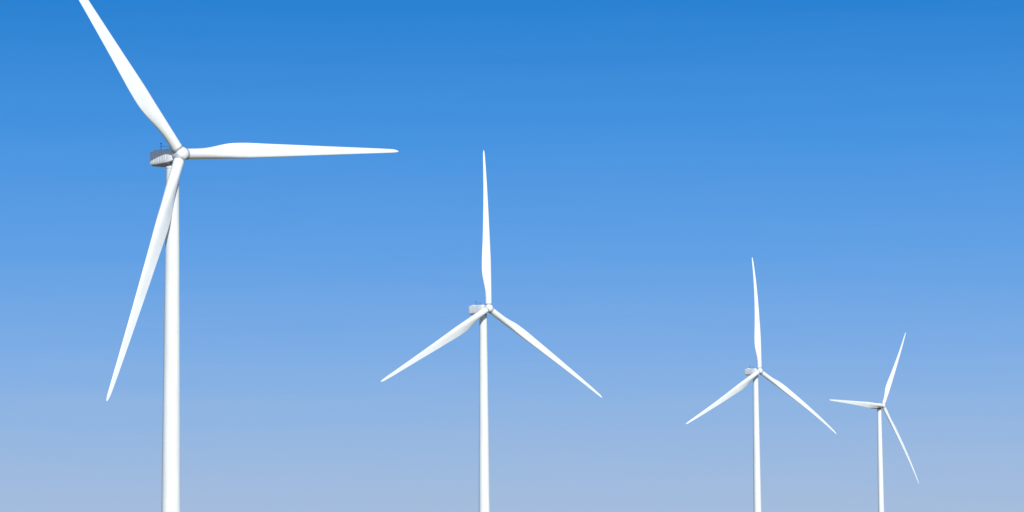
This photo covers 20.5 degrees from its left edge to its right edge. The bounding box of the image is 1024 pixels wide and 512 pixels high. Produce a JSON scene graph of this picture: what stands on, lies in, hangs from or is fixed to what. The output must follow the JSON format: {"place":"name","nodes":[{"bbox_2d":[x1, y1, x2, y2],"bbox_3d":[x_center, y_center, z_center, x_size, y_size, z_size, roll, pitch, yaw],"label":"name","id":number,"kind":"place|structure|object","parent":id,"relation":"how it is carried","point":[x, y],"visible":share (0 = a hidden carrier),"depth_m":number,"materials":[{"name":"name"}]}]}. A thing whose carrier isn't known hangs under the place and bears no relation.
{"place":"outdoors","nodes":[
{"label":"outdoors","id":0,"kind":"place"},
{"bbox_2d":[0,0,1023,511],"label":"sky","id":1,"kind":"structure","parent":0,"point":[866,157],"materials":[{"name":"blue"}]},
{"label":"ground","id":2,"kind":"structure","parent":0,"visible":0},
{"bbox_2d":[79,0,397,511],"bbox_3d":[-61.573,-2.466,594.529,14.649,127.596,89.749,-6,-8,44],"label":"wind turbine","id":3,"kind":"object","parent":2,"relation":"on","point":[175,156],"visible":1,"depth_m":583.05,"materials":[{"name":"paint"}]},
{"bbox_2d":[381,151,601,511],"bbox_3d":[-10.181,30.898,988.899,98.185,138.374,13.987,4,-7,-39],"label":"wind turbine","id":4,"kind":"object","parent":2,"relation":"on","point":[477,312],"visible":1,"depth_m":988.09,"materials":[{"name":"paint"}]},
{"bbox_2d":[686,258,835,511],"bbox_3d":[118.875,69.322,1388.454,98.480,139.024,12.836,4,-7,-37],"label":"wind turbine","id":5,"kind":"object","parent":2,"relation":"on","point":[753,373],"visible":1,"depth_m":1387.24,"materials":[{"name":"paint"}]},
{"bbox_2d":[830,333,918,511],"bbox_3d":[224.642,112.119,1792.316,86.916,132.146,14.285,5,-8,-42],"label":"wind turbine","id":6,"kind":"object","parent":2,"relation":"on","point":[877,406],"visible":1,"depth_m":1800.32,"materials":[{"name":"paint"}]}
]}

